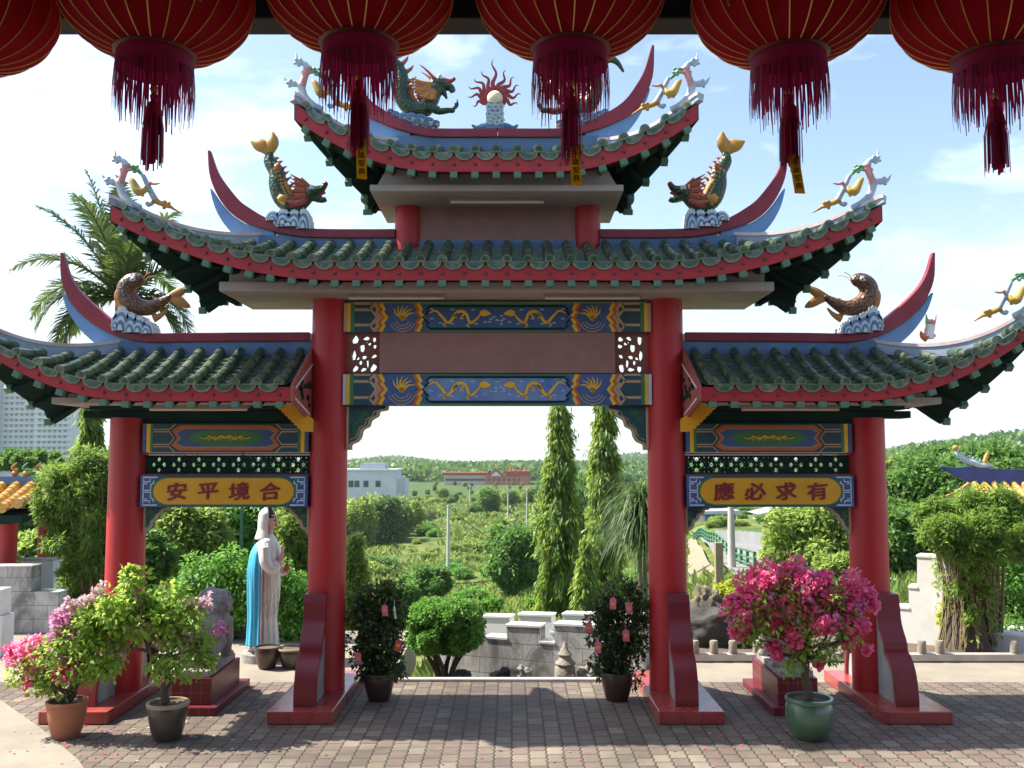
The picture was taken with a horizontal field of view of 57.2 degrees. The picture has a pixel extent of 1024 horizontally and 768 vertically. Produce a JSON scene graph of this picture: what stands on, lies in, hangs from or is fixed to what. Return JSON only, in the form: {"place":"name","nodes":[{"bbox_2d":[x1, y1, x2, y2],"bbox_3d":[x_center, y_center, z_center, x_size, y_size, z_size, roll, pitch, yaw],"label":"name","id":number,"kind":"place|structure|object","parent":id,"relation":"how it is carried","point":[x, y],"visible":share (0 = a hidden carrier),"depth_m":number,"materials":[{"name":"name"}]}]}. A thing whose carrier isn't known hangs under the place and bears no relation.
{"place":"outdoors","nodes":[
{"label":"outdoors","id":0,"kind":"place"},
{"bbox_2d":[0,587,13,656],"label":"gate pier","id":1,"kind":"structure","parent":0,"point":[6,626],"depth_m":12.27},
{"bbox_2d":[0,631,415,681],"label":"platform","id":2,"kind":"structure","parent":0,"point":[255,673],"depth_m":11.77,"materials":[{"name":"concrete"}]},
{"bbox_2d":[0,563,68,632],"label":"wall","id":3,"kind":"structure","parent":2,"relation":"on","point":[34,605],"depth_m":13.80,"materials":[{"name":"concrete"}]},
{"bbox_2d":[166,541,307,642],"bbox_3d":[-3.665,3.095,13.433,2.487,1.716,1.103,0,-4,0],"label":"round bush","id":4,"kind":"object","parent":2,"relation":"on","point":[223,574],"visible":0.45,"depth_m":13.27,"materials":[{"name":"green plant"}]},
{"bbox_2d":[241,649,279,664],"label":"statue plinth","id":5,"kind":"structure","parent":2,"relation":"on","point":[247,656],"depth_m":11.76,"materials":[{"name":"grey stone"}]},
{"bbox_2d":[245,507,289,651],"bbox_3d":[-3.126,2.473,12.042,0.528,1.821,0.559,0,-4,0],"label":"robed statue","id":6,"kind":"object","parent":5,"relation":"on","point":[266,569],"visible":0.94,"depth_m":11.87,"materials":[{"name":"stone"}]},
{"bbox_2d":[254,644,280,669],"bbox_3d":[-2.999,3.347,11.517,0.323,0.260,0.323,0,-4,0],"label":"plant pot","id":7,"kind":"object","parent":2,"relation":"on","point":[266,656],"visible":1,"depth_m":11.41,"materials":[{"name":"brown ceramic"}]},
{"bbox_2d":[278,644,299,668],"bbox_3d":[-2.693,3.361,11.570,0.404,0.240,0.404,0,-4,0],"label":"plant pot","id":8,"kind":"object","parent":2,"relation":"on","point":[288,654],"visible":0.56,"depth_m":11.42,"materials":[{"name":"ceramic"}]},
{"bbox_2d":[60,0,891,34],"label":"temple hall","id":9,"kind":"structure","parent":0,"point":[674,17],"depth_m":3.42,"materials":[{"name":"tile"}]},
{"bbox_2d":[0,0,60,77],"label":"red lantern","id":10,"kind":"object","parent":9,"relation":"hanging from","point":[30,30],"visible":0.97,"depth_m":2.73,"materials":[{"name":"fabric"}]},
{"bbox_2d":[55,0,255,170],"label":"red lantern","id":11,"kind":"object","parent":9,"relation":"hanging from","point":[167,47],"visible":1,"depth_m":2.65,"materials":[{"name":"fabric"}]},
{"bbox_2d":[267,0,452,179],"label":"red lantern","id":12,"kind":"object","parent":9,"relation":"hanging from","point":[357,42],"visible":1,"depth_m":2.65,"materials":[{"name":"fabric"}]},
{"bbox_2d":[476,0,664,185],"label":"red lantern","id":13,"kind":"object","parent":9,"relation":"hanging from","point":[568,45],"visible":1,"depth_m":2.65,"materials":[{"name":"fabric"}]},
{"bbox_2d":[690,0,886,193],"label":"red lantern","id":14,"kind":"object","parent":9,"relation":"hanging from","point":[785,47],"visible":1,"depth_m":2.64,"materials":[{"name":"fabric"}]},
{"bbox_2d":[889,0,1023,176],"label":"red lantern","id":15,"kind":"object","parent":9,"relation":"hanging from","point":[975,48],"visible":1,"depth_m":2.67,"materials":[{"name":"fabric"}]},
{"bbox_2d":[0,682,1023,767],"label":"pavement","id":16,"kind":"structure","parent":0,"point":[515,727],"depth_m":8.77,"materials":[{"name":"brick"}]},
{"bbox_2d":[0,700,82,767],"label":"concrete patch","id":17,"kind":"object","parent":16,"relation":"on","point":[19,741],"visible":1,"depth_m":8.39,"materials":[{"name":"concrete"}]},
{"bbox_2d":[45,695,88,740],"bbox_3d":[-4.124,3.097,8.704,0.374,0.335,0.374,0,-4,0],"label":"plant pot","id":18,"kind":"object","parent":16,"relation":"on","point":[66,721],"visible":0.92,"depth_m":8.58,"materials":[{"name":"ceramic"}]},
{"bbox_2d":[0,601,120,703],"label":"bougainvillea","id":19,"kind":"object","parent":18,"relation":"in","point":[63,666],"visible":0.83,"depth_m":8.67,"materials":[{"name":"pink plant"}]},
{"bbox_2d":[146,696,189,742],"bbox_3d":[-3.167,3.092,8.643,0.384,0.335,0.384,0,-4,0],"label":"plant pot","id":20,"kind":"object","parent":16,"relation":"on","point":[167,721],"visible":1,"depth_m":8.52,"materials":[{"name":"ceramic"}]},
{"bbox_2d":[61,563,229,703],"bbox_3d":[-3.409,2.298,8.684,1.586,1.297,0.613,0,-4,0],"label":"bougainvillea","id":21,"kind":"object","parent":20,"relation":"in","point":[162,619],"visible":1,"depth_m":8.64,"materials":[{"name":"green plant"}]},
{"bbox_2d":[171,657,249,715],"bbox_3d":[-3.248,3.189,10.008,0.580,0.343,1.240,0,-4,0],"label":"lion pedestal","id":22,"kind":"object","parent":16,"relation":"on","point":[218,691],"visible":0.66,"depth_m":9.52,"materials":[{"name":"red tile"}]},
{"bbox_2d":[180,586,234,677],"bbox_3d":[-3.248,2.605,10.049,0.485,0.828,0.954,0,-4,0],"label":"guardian lion","id":23,"kind":"object","parent":22,"relation":"on","point":[222,601],"visible":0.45,"depth_m":10.12},
{"bbox_2d":[363,672,395,702],"bbox_3d":[-1.415,3.218,10.015,0.354,0.290,0.354,0,-4,0],"label":"plant pot","id":24,"kind":"object","parent":16,"relation":"on","point":[378,688],"visible":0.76,"depth_m":9.89,"materials":[{"name":"brown ceramic"}]},
{"bbox_2d":[344,573,410,684],"bbox_3d":[-1.449,2.655,10.057,0.760,1.242,0.505,0,-4,0],"label":"potted shrub","id":25,"kind":"object","parent":24,"relation":"in","point":[379,628],"visible":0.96,"depth_m":10.00,"materials":[{"name":"green plant"}]},
{"bbox_2d":[0,45,1023,723],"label":"memorial archway","id":26,"kind":"object","parent":16,"relation":"on","point":[494,327],"visible":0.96,"depth_m":9.99,"materials":[{"name":"red paint"}]},
{"bbox_2d":[101,149,179,212],"bbox_3d":[-3.768,-2.061,9.536,0.814,0.658,0.180,0,-4,0],"label":"scroll sprig","id":27,"kind":"object","parent":26,"relation":"on","point":[125,169],"visible":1,"depth_m":9.51,"materials":[{"name":"white ceramic"}]},
{"bbox_2d":[111,272,190,333],"bbox_3d":[-3.938,-0.879,10.295,0.844,0.686,0.284,0,-4,0],"label":"carp sculpture","id":28,"kind":"object","parent":26,"relation":"on","point":[133,307],"visible":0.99,"depth_m":10.23,"materials":[{"name":"brown ceramic"}]},
{"bbox_2d":[149,405,249,410],"bbox_3d":[-3.258,0.250,9.785,1.050,0.060,0.064,0,-4,0],"label":"strip lamp","id":29,"kind":"object","parent":26,"relation":"attached to","point":[198,408],"visible":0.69,"depth_m":9.76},
{"bbox_2d":[140,475,309,506],"bbox_3d":[-3.063,1.143,10.033,1.776,0.333,0.118,0,-4,0],"label":"name board","id":30,"kind":"object","parent":26,"relation":"attached to","point":[224,490],"visible":1,"depth_m":9.98,"materials":[{"name":"wood"}]},
{"bbox_2d":[250,131,327,228],"bbox_3d":[-2.468,-2.246,10.399,0.871,1.121,0.284,0,-4,0],"label":"dragon fish sculpture","id":31,"kind":"object","parent":26,"relation":"on","point":[297,200],"visible":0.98,"depth_m":10.32,"materials":[{"name":"green ceramic"}]},
{"bbox_2d":[283,53,350,111],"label":"scroll sprig","id":32,"kind":"object","parent":26,"relation":"on","point":[306,72],"visible":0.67,"depth_m":9.65,"materials":[{"name":"white ceramic"}]},
{"bbox_2d":[347,294,445,299],"bbox_3d":[-1.208,-0.912,9.842,1.030,0.060,0.064,0,-4,0],"label":"strip lamp","id":33,"kind":"object","parent":26,"relation":"attached to","point":[396,296],"visible":1,"depth_m":9.82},
{"bbox_2d":[387,55,458,127],"bbox_3d":[-1.078,-3.290,10.473,0.985,0.973,0.283,0,-4,0],"label":"dragon sculpture","id":34,"kind":"object","parent":26,"relation":"on","point":[414,112],"visible":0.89,"depth_m":10.40,"materials":[{"name":"green ceramic"}]},
{"bbox_2d":[468,60,520,131],"bbox_3d":[-0.196,-3.216,10.472,0.591,0.820,0.184,0,-4,0],"label":"flaming pearl sculpture","id":35,"kind":"object","parent":26,"relation":"on","point":[494,99],"visible":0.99,"depth_m":10.44,"materials":[{"name":"ceramic"}]},
{"bbox_2d":[448,198,545,203],"bbox_3d":[-0.158,-1.939,9.970,1.030,0.060,0.064,0,-4,0],"label":"strip lamp","id":36,"kind":"object","parent":26,"relation":"attached to","point":[496,200],"visible":1,"depth_m":9.95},
{"bbox_2d":[537,57,623,127],"bbox_3d":[0.762,-3.290,10.473,0.985,0.973,0.283,0,-4,0],"label":"dragon sculpture","id":37,"kind":"object","parent":26,"relation":"on","point":[615,61],"visible":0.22,"depth_m":10.39,"materials":[{"name":"green ceramic"}]},
{"bbox_2d":[543,294,641,299],"bbox_3d":[0.842,-0.912,9.842,1.030,0.060,0.064,0,-4,0],"label":"strip lamp","id":38,"kind":"object","parent":26,"relation":"attached to","point":[592,296],"visible":1,"depth_m":9.82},
{"bbox_2d":[632,53,709,114],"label":"scroll sprig","id":39,"kind":"object","parent":26,"relation":"on","point":[673,90],"visible":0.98,"depth_m":9.64,"materials":[{"name":"ceramic"}]},
{"bbox_2d":[667,132,744,228],"bbox_3d":[2.152,-2.246,10.399,0.871,1.121,0.284,0,-4,0],"label":"dragon fish sculpture","id":40,"kind":"object","parent":26,"relation":"on","point":[698,201],"visible":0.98,"depth_m":10.32,"materials":[{"name":"green ceramic"}]},
{"bbox_2d":[685,475,853,506],"bbox_3d":[2.747,1.143,10.033,1.776,0.333,0.118,0,-4,0],"label":"name board","id":41,"kind":"object","parent":26,"relation":"attached to","point":[769,490],"visible":1,"depth_m":9.98,"materials":[{"name":"wood"}]},
{"bbox_2d":[739,405,838,410],"bbox_3d":[2.892,0.250,9.785,1.050,0.060,0.064,0,-4,0],"label":"strip lamp","id":42,"kind":"object","parent":26,"relation":"attached to","point":[789,408],"visible":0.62,"depth_m":9.76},
{"bbox_2d":[804,272,883,333],"bbox_3d":[3.623,-0.879,10.295,0.844,0.686,0.284,0,-4,0],"label":"carp sculpture","id":43,"kind":"object","parent":26,"relation":"on","point":[861,307],"visible":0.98,"depth_m":10.23,"materials":[{"name":"brown ceramic"}]},
{"bbox_2d":[813,149,891,212],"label":"scroll sprig","id":44,"kind":"object","parent":26,"relation":"on","point":[873,181],"visible":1,"depth_m":9.51,"materials":[{"name":"ceramic"}]},
{"bbox_2d":[974,271,1023,320],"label":"scroll sprig","id":45,"kind":"object","parent":26,"relation":"on","point":[1016,298],"visible":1,"depth_m":9.44,"materials":[{"name":"white ceramic"}]},
{"bbox_2d":[8,689,1017,767],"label":"fallen petals","id":46,"kind":"object","parent":16,"relation":"on","point":[464,720],"visible":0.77,"depth_m":8.71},
{"bbox_2d":[397,677,633,681],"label":"edge kerb","id":47,"kind":"structure","parent":16,"relation":"on","point":[502,679],"depth_m":10.80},
{"bbox_2d":[600,669,633,702],"bbox_3d":[1.117,3.213,10.015,0.364,0.300,0.364,0,-4,0],"label":"plant pot","id":48,"kind":"object","parent":16,"relation":"on","point":[616,688],"visible":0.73,"depth_m":9.89,"materials":[{"name":"brown ceramic"}]},
{"bbox_2d":[581,573,651,693],"bbox_3d":[1.144,2.678,10.072,0.797,1.292,0.494,-1,-4,9],"label":"potted shrub","id":49,"kind":"object","parent":48,"relation":"in","point":[618,647],"visible":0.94,"depth_m":10.00,"materials":[{"name":"green plant"}]},
{"bbox_2d":[743,657,817,715],"bbox_3d":[2.892,3.189,10.008,0.580,0.343,1.240,0,-4,0],"label":"lion pedestal","id":50,"kind":"object","parent":16,"relation":"on","point":[766,687],"visible":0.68,"depth_m":9.66,"materials":[{"name":"red tile"}]},
{"bbox_2d":[757,616,812,677],"bbox_3d":[2.892,2.605,10.049,0.485,0.828,0.954,0,-4,0],"label":"guardian lion","id":51,"kind":"object","parent":50,"relation":"on","point":[763,656],"visible":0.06,"depth_m":9.76},
{"bbox_2d":[785,691,834,741],"bbox_3d":[2.744,3.077,8.675,0.437,0.370,0.436,0,-4,0],"label":"plant pot","id":52,"kind":"object","parent":16,"relation":"on","point":[811,721],"visible":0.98,"depth_m":8.52,"materials":[{"name":"green ceramic"}]},
{"bbox_2d":[717,552,881,700],"bbox_3d":[2.681,2.270,8.773,1.514,1.394,0.553,0,-4,0],"label":"bougainvillea","id":53,"kind":"object","parent":52,"relation":"in","point":[775,603],"visible":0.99,"depth_m":8.67,"materials":[{"name":"pink plant"}]},
{"bbox_2d":[0,35,1023,461],"label":"sky","id":54,"kind":"structure","parent":0,"point":[57,119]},
{"bbox_2d":[62,480,1023,676],"bbox_3d":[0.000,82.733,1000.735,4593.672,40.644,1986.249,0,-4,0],"label":"terrain","id":55,"kind":"structure","parent":0,"point":[428,543],"depth_m":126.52,"materials":[{"name":"plant"}]},
{"bbox_2d":[0,462,52,562],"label":"yellow tiled pavilion","id":56,"kind":"structure","parent":55,"relation":"on","point":[14,487],"depth_m":14.79,"materials":[{"name":"tile"}]},
{"bbox_2d":[0,446,64,473],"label":"broad tree","id":57,"kind":"object","parent":55,"relation":"on","point":[9,457],"visible":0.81,"depth_m":58.61,"materials":[{"name":"green plant"}]},
{"bbox_2d":[17,527,62,562],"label":"broad tree","id":58,"kind":"object","parent":55,"relation":"on","point":[27,543],"visible":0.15,"depth_m":23.09,"materials":[{"name":"green plant"}]},
{"bbox_2d":[0,380,80,475],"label":"tower block","id":59,"kind":"structure","parent":55,"relation":"on","point":[22,426],"depth_m":332.29,"materials":[{"name":"concrete"}]},
{"bbox_2d":[19,557,61,588],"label":"wall","id":60,"kind":"structure","parent":55,"relation":"on","point":[48,576],"depth_m":15.02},
{"bbox_2d":[62,408,106,587],"bbox_3d":[-9.427,2.415,20.887,1.204,5.556,1.183,-2,-5,21],"label":"mast tree","id":61,"kind":"object","parent":55,"relation":"on","point":[92,431],"visible":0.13,"depth_m":20.84,"materials":[{"name":"green plant"}]},
{"bbox_2d":[26,442,147,602],"bbox_3d":[-6.500,2.312,14.478,1.971,2.860,0.986,0,-4,0],"label":"bamboo clump","id":62,"kind":"object","parent":55,"relation":"on","point":[75,489],"visible":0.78,"depth_m":14.31,"materials":[{"name":"green plant"}]},
{"bbox_2d":[8,166,198,342],"bbox_3d":[-7.414,0.309,17.610,3.589,8.803,2.975,0,-4,0],"label":"feather palm","id":63,"kind":"object","parent":55,"relation":"on","point":[120,261],"visible":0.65,"depth_m":17.46,"materials":[{"name":"green plant"}]},
{"bbox_2d":[145,527,180,596],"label":"broad tree","id":64,"kind":"object","parent":55,"relation":"on","point":[161,558],"visible":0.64,"depth_m":17.62,"materials":[{"name":"green plant"}]},
{"bbox_2d":[154,507,238,580],"bbox_3d":[-7.534,3.849,21.728,2.128,2.795,1.944,-3,-5,37],"label":"broad tree","id":65,"kind":"object","parent":55,"relation":"on","point":[187,530],"visible":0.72,"depth_m":21.21,"materials":[{"name":"green plant"}]},
{"bbox_2d":[221,507,281,569],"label":"broad tree","id":66,"kind":"object","parent":55,"relation":"on","point":[250,522],"visible":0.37,"depth_m":23.98,"materials":[{"name":"green plant"}]},
{"bbox_2d":[273,507,307,582],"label":"broad tree","id":67,"kind":"object","parent":55,"relation":"on","point":[290,535],"visible":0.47,"depth_m":20.37,"materials":[{"name":"green plant"}]},
{"bbox_2d":[345,531,373,630],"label":"creeper column","id":68,"kind":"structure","parent":55,"relation":"on","point":[357,572],"depth_m":16.69,"materials":[{"name":"green plant"}]},
{"bbox_2d":[346,492,381,547],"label":"valley tree","id":69,"kind":"object","parent":55,"relation":"on","point":[360,516],"visible":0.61,"depth_m":121.10,"materials":[{"name":"green plant"}]},
{"bbox_2d":[347,463,408,502],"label":"white building","id":70,"kind":"structure","parent":55,"relation":"on","point":[371,478],"depth_m":179.14,"materials":[{"name":"paint"}]},
{"bbox_2d":[375,494,411,542],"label":"valley tree","id":71,"kind":"object","parent":55,"relation":"on","point":[396,513],"visible":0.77,"depth_m":127.84,"materials":[{"name":"green plant"}]},
{"bbox_2d":[384,578,422,622],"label":"field bush","id":72,"kind":"object","parent":55,"relation":"on","point":[412,591],"visible":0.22,"depth_m":21.51,"materials":[{"name":"green plant"}]},
{"bbox_2d":[397,493,427,531],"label":"valley tree","id":73,"kind":"object","parent":55,"relation":"on","point":[417,510],"visible":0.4,"depth_m":148.45,"materials":[{"name":"green plant"}]},
{"bbox_2d":[398,564,453,598],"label":"field bush","id":74,"kind":"object","parent":55,"relation":"on","point":[434,580],"visible":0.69,"depth_m":39.00,"materials":[{"name":"green plant"}]},
{"bbox_2d":[443,467,530,484],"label":"long building","id":75,"kind":"structure","parent":55,"relation":"on","point":[516,477],"depth_m":387.69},
{"bbox_2d":[475,487,500,511],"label":"valley tree","id":76,"kind":"object","parent":55,"relation":"on","point":[488,499],"visible":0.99,"depth_m":198.44,"materials":[{"name":"green plant"}]},
{"bbox_2d":[479,521,544,596],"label":"field bush","id":77,"kind":"object","parent":55,"relation":"on","point":[513,569],"visible":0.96,"depth_m":48.47,"materials":[{"name":"green plant"}]},
{"bbox_2d":[440,611,648,673],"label":"crenellated wall","id":78,"kind":"structure","parent":55,"relation":"on","point":[496,622],"depth_m":13.64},
{"bbox_2d":[525,406,584,617],"bbox_3d":[1.515,4.524,29.816,1.966,8.102,1.944,-2,-5,24],"label":"mast tree","id":79,"kind":"object","parent":55,"relation":"on","point":[560,534],"visible":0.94,"depth_m":29.47,"materials":[{"name":"green plant"}]},
{"bbox_2d":[538,482,590,534],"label":"valley tree","id":80,"kind":"object","parent":55,"relation":"on","point":[581,496],"visible":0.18,"depth_m":126.86,"materials":[{"name":"green plant"}]},
{"bbox_2d":[107,429,1023,481],"bbox_3d":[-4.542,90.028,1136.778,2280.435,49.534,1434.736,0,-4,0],"label":"woods","id":81,"kind":"object","parent":55,"relation":"on","point":[415,469],"visible":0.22,"depth_m":459.79,"materials":[{"name":"green plant"}]},
{"bbox_2d":[567,538,602,610],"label":"mast tree","id":82,"kind":"object","parent":55,"relation":"on","point":[585,577],"visible":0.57,"depth_m":25.51,"materials":[{"name":"green plant"}]},
{"bbox_2d":[581,406,628,601],"bbox_3d":[3.031,4.416,31.193,1.916,8.104,1.814,0,-4,0],"label":"mast tree","id":83,"kind":"object","parent":55,"relation":"on","point":[604,453],"visible":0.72,"depth_m":31.02,"materials":[{"name":"green plant"}]},
{"bbox_2d":[584,469,689,611],"bbox_3d":[2.422,3.421,17.770,2.225,3.747,2.188,0,-4,0],"label":"strap leaf tree","id":84,"kind":"object","parent":55,"relation":"on","point":[637,521],"visible":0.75,"depth_m":17.61,"materials":[{"name":"green plant"}]},
{"bbox_2d":[714,542,723,583],"bbox_3d":[4.785,4.394,21.731,0.180,1.450,0.180,0,-4,0],"label":"marker post","id":85,"kind":"object","parent":55,"relation":"on","point":[718,563],"visible":0.56,"depth_m":21.67,"materials":[{"name":"concrete"}]},
{"bbox_2d":[728,507,735,573],"bbox_3d":[6.402,4.680,27.418,0.260,2.344,0.260,0,-4,0],"label":"utility pole","id":86,"kind":"object","parent":55,"relation":"on","point":[731,546],"visible":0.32,"depth_m":27.35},
{"bbox_2d":[715,530,770,545],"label":"panel fence","id":87,"kind":"object","parent":55,"relation":"on","point":[751,537],"visible":0.27,"depth_m":43.91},
{"bbox_2d":[755,507,848,570],"bbox_3d":[8.156,4.297,25.662,3.017,2.816,2.940,2,-5,-26],"label":"broad tree","id":88,"kind":"object","parent":55,"relation":"on","point":[806,533],"visible":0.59,"depth_m":25.00,"materials":[{"name":"green plant"}]},
{"bbox_2d":[810,547,849,580],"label":"broad tree","id":89,"kind":"object","parent":55,"relation":"on","point":[837,563],"visible":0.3,"depth_m":23.50,"materials":[{"name":"green plant"}]},
{"bbox_2d":[887,500,934,579],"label":"broad tree","id":90,"kind":"object","parent":55,"relation":"on","point":[905,549],"visible":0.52,"depth_m":26.07,"materials":[{"name":"green plant"}]},
{"bbox_2d":[886,443,966,552],"bbox_3d":[13.082,4.029,29.718,4.041,4.336,3.411,0,-4,0],"label":"broad tree","id":91,"kind":"object","parent":55,"relation":"on","point":[915,481],"visible":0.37,"depth_m":29.17,"materials":[{"name":"green plant"}]},
{"bbox_2d":[892,438,969,466],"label":"broad tree","id":92,"kind":"object","parent":55,"relation":"on","point":[937,449],"visible":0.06,"depth_m":74.19,"materials":[{"name":"green plant"}]},
{"bbox_2d":[937,434,1023,468],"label":"broad tree","id":93,"kind":"object","parent":55,"relation":"on","point":[1001,456],"visible":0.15,"depth_m":37.27,"materials":[{"name":"green plant"}]},
{"bbox_2d":[939,445,1023,583],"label":"temple roof","id":94,"kind":"structure","parent":55,"relation":"on","point":[979,471],"depth_m":22.83,"materials":[{"name":"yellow tile"}]},
{"bbox_2d":[688,538,713,582],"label":"path","id":95,"kind":"structure","parent":0,"point":[697,560],"depth_m":37.84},
{"bbox_2d":[692,528,756,566],"bbox_3d":[10.404,8.344,49.591,0.091,3.819,47.911,-1,-4,9],"label":"green railing","id":96,"kind":"object","parent":95,"relation":"on","point":[706,534],"visible":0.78,"depth_m":38.91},
{"bbox_2d":[700,537,896,579],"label":"road","id":97,"kind":"structure","parent":0,"point":[752,547],"depth_m":36.89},
{"bbox_2d":[696,663,1023,681],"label":"apron","id":98,"kind":"object","parent":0,"point":[925,672],"depth_m":11.29,"materials":[{"name":"concrete"}]},
{"bbox_2d":[696,629,1023,662],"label":"garden bed","id":99,"kind":"object","parent":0,"point":[912,647],"depth_m":12.34,"materials":[{"name":"soil"}]},
{"bbox_2d":[690,601,758,647],"bbox_3d":[2.876,3.396,12.994,1.507,0.852,0.815,0,-4,0],"label":"rock face","id":100,"kind":"object","parent":99,"relation":"on","point":[708,624],"visible":0.22,"depth_m":12.67},
{"bbox_2d":[690,583,722,606],"bbox_3d":[2.678,3.105,13.099,0.441,0.656,0.444,2,-5,-22],"label":"scholar rock","id":101,"kind":"object","parent":100,"relation":"on","point":[706,593],"visible":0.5,"depth_m":13.03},
{"bbox_2d":[694,653,1023,660],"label":"bed kerb","id":102,"kind":"structure","parent":99,"relation":"on","point":[914,657],"depth_m":11.82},
{"bbox_2d":[900,553,1023,652],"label":"stepped wall","id":103,"kind":"structure","parent":99,"relation":"on","point":[918,617],"depth_m":12.89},
{"bbox_2d":[907,480,1023,652],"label":"clipped tree","id":104,"kind":"object","parent":99,"relation":"on","point":[980,546],"visible":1,"depth_m":12.27,"materials":[{"name":"green plant"}]},
{"bbox_2d":[999,562,1023,624],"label":"round tree","id":105,"kind":"object","parent":99,"relation":"on","point":[1014,577],"visible":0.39,"depth_m":14.21,"materials":[{"name":"green plant"}]},
{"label":"sunken bed","id":106,"kind":"structure","parent":0,"visible":0},
{"bbox_2d":[403,595,487,676],"bbox_3d":[-0.838,3.285,11.797,1.065,1.291,0.986,0,-4,0],"label":"clipped bush","id":107,"kind":"object","parent":106,"relation":"on","point":[455,626],"visible":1,"depth_m":11.54,"materials":[{"name":"green plant"}]},
{"bbox_2d":[452,620,648,676],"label":"crenellated wall","id":108,"kind":"structure","parent":106,"relation":"on","point":[530,646],"depth_m":12.16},
{"bbox_2d":[554,642,575,676],"bbox_3d":[0.659,3.540,11.663,0.276,0.670,0.267,0,-4,0],"label":"stone pagoda","id":109,"kind":"object","parent":106,"relation":"on","point":[565,664],"visible":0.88,"depth_m":11.61,"materials":[{"name":"stone"}]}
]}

